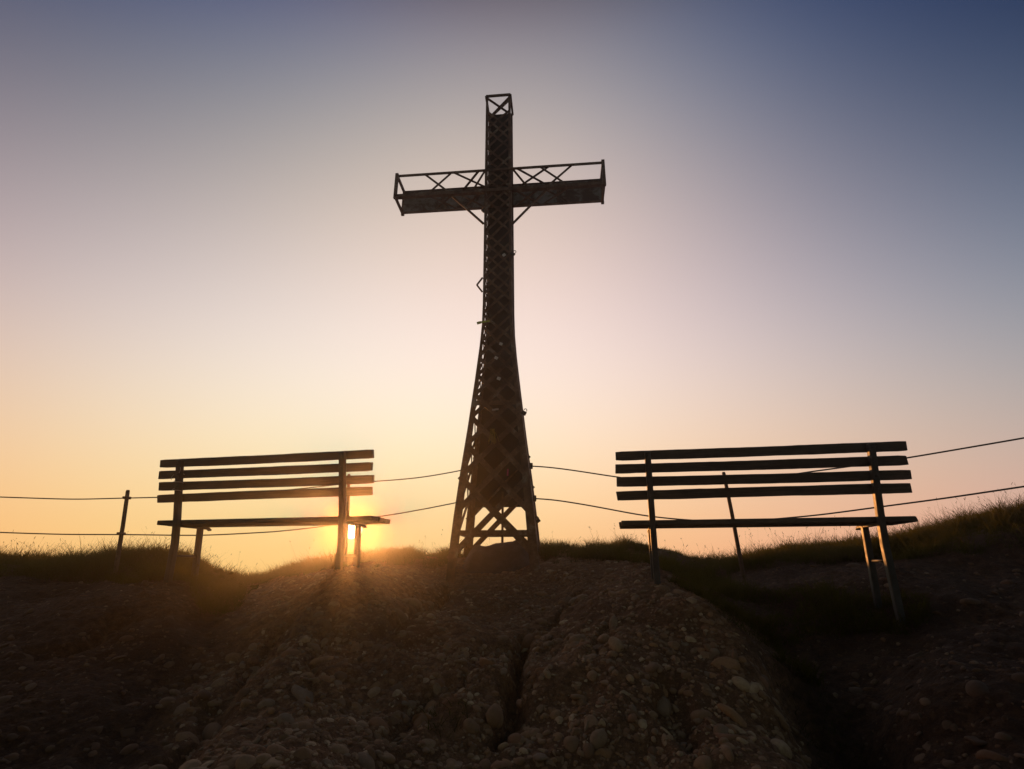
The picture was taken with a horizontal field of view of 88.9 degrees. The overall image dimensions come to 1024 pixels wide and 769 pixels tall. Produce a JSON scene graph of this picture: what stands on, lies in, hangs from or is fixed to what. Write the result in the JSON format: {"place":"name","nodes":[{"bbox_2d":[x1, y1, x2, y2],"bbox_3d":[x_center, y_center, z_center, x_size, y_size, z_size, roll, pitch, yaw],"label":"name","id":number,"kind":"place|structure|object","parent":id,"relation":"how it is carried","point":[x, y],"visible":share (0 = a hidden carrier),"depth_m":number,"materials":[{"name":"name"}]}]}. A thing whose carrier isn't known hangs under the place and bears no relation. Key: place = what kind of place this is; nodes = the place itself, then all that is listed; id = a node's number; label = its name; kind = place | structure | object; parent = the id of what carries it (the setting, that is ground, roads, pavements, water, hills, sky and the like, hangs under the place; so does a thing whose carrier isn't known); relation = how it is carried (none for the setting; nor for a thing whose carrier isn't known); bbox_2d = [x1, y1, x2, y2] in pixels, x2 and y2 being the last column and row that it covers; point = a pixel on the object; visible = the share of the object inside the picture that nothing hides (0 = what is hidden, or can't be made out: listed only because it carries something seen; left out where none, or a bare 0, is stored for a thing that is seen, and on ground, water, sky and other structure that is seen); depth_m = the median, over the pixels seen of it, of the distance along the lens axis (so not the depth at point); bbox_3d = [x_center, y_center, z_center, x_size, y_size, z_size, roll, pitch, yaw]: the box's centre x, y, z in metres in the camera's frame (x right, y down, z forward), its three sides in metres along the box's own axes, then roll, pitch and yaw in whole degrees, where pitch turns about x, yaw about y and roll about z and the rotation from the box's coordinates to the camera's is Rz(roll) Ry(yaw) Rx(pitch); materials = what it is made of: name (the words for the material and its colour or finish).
{"place":"outdoors","nodes":[
{"label":"outdoors","id":0,"kind":"place"},
{"bbox_2d":[236,583,258,593],"bbox_3d":[-2.244,1.743,4.413,0.193,0.128,0.168,3,-20,-9],"label":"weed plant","id":1,"kind":"object","parent":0,"point":[253,586],"visible":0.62,"depth_m":4.42,"materials":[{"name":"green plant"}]},
{"bbox_2d":[290,563,303,576],"bbox_3d":[-1.873,1.625,4.562,0.187,0.133,0.172,-18,-26,41],"label":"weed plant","id":2,"kind":"object","parent":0,"point":[294,564],"visible":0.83,"depth_m":4.54,"materials":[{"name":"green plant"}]},
{"bbox_2d":[0,514,1023,768],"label":"ground","id":3,"kind":"structure","parent":0,"point":[144,606],"depth_m":2.58,"materials":[{"name":"brown soil"}]},
{"bbox_2d":[113,490,129,573],"bbox_3d":[-3.323,1.317,4.425,0.091,0.837,0.069,0,-19,0],"label":"fence post","id":4,"kind":"object","parent":3,"relation":"on","point":[121,532],"visible":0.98,"depth_m":4.44,"materials":[{"name":"wood"}]},
{"bbox_2d":[0,470,462,499],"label":"fence cable","id":5,"kind":"object","parent":4,"relation":"attached to","point":[156,497],"visible":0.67,"depth_m":4.53,"materials":[{"name":"metal"}]},
{"bbox_2d":[207,569,236,584],"bbox_3d":[-2.526,1.697,4.552,0.252,0.174,0.207,0,-19,0],"label":"weed plant","id":6,"kind":"object","parent":3,"relation":"on","point":[217,571],"visible":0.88,"depth_m":4.55,"materials":[{"name":"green plant"}]},
{"bbox_2d":[157,450,389,582],"bbox_3d":[-1.840,1.171,3.862,1.816,1.255,0.461,-4,-20,12],"label":"park bench","id":7,"kind":"object","parent":3,"relation":"on","point":[341,492],"visible":0.98,"depth_m":3.86,"materials":[{"name":"brown wood"}]},
{"bbox_2d":[344,474,350,564],"bbox_3d":[-1.377,1.209,4.337,0.076,0.928,0.060,0,-19,0],"label":"fence post","id":8,"kind":"object","parent":3,"relation":"on","point":[347,526],"visible":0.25,"depth_m":4.33,"materials":[{"name":"wood"}]},
{"bbox_2d":[0,502,456,535],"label":"fence cable","id":9,"kind":"object","parent":8,"relation":"attached to","point":[217,534],"visible":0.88,"depth_m":4.42,"materials":[{"name":"metal"}]},
{"bbox_2d":[463,540,529,573],"bbox_3d":[-0.138,1.761,4.859,0.920,0.636,0.660,-2,-20,5],"label":"concrete footing","id":10,"kind":"object","parent":3,"relation":"on","point":[500,558],"visible":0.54,"depth_m":4.79,"materials":[{"name":"grey concrete"}]},
{"bbox_2d":[393,93,605,581],"bbox_3d":[-0.149,-0.828,5.760,2.498,5.902,0.824,-2,-20,5],"label":"summit cross","id":11,"kind":"object","parent":3,"relation":"on","point":[492,487],"visible":0.97,"depth_m":5.67,"materials":[{"name":"metal"}]},
{"bbox_2d":[488,429,498,443],"bbox_3d":[-0.174,0.494,4.960,0.106,0.150,0.038,4,-20,-12],"label":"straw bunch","id":12,"kind":"object","parent":11,"relation":"attached to","point":[493,431],"visible":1,"depth_m":4.96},
{"bbox_2d":[0,554,1023,768],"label":"pebbles","id":13,"kind":"object","parent":3,"relation":"on","point":[598,738],"visible":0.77,"depth_m":2.34,"materials":[{"name":"stone"}]},
{"bbox_2d":[722,472,746,584],"bbox_3d":[1.832,1.239,4.272,0.112,1.046,0.059,4,-20,-11],"label":"fence post","id":14,"kind":"object","parent":3,"relation":"on","point":[739,554],"visible":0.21,"depth_m":4.25,"materials":[{"name":"wood"}]},
{"bbox_2d":[529,437,1023,477],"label":"fence cable","id":15,"kind":"object","parent":14,"relation":"attached to","point":[531,466],"visible":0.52,"depth_m":3.98,"materials":[{"name":"metal"}]},
{"bbox_2d":[533,486,1023,519],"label":"fence cable","id":16,"kind":"object","parent":14,"relation":"attached to","point":[534,498],"visible":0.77,"depth_m":3.92,"materials":[{"name":"metal"}]},
{"bbox_2d":[615,441,917,626],"bbox_3d":[1.624,1.054,3.401,1.816,1.255,0.461,-4,-20,10],"label":"park bench","id":17,"kind":"object","parent":3,"relation":"on","point":[875,488],"visible":0.96,"depth_m":3.39,"materials":[{"name":"brown wood"}]},
{"bbox_2d":[0,482,1023,768],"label":"grass","id":18,"kind":"structure","parent":0,"point":[906,542],"depth_m":4.30,"materials":[{"name":"plant"}]},
{"bbox_2d":[0,0,1023,575],"label":"sky","id":19,"kind":"structure","parent":0,"point":[808,229],"materials":[{"name":"blue"}]}
]}

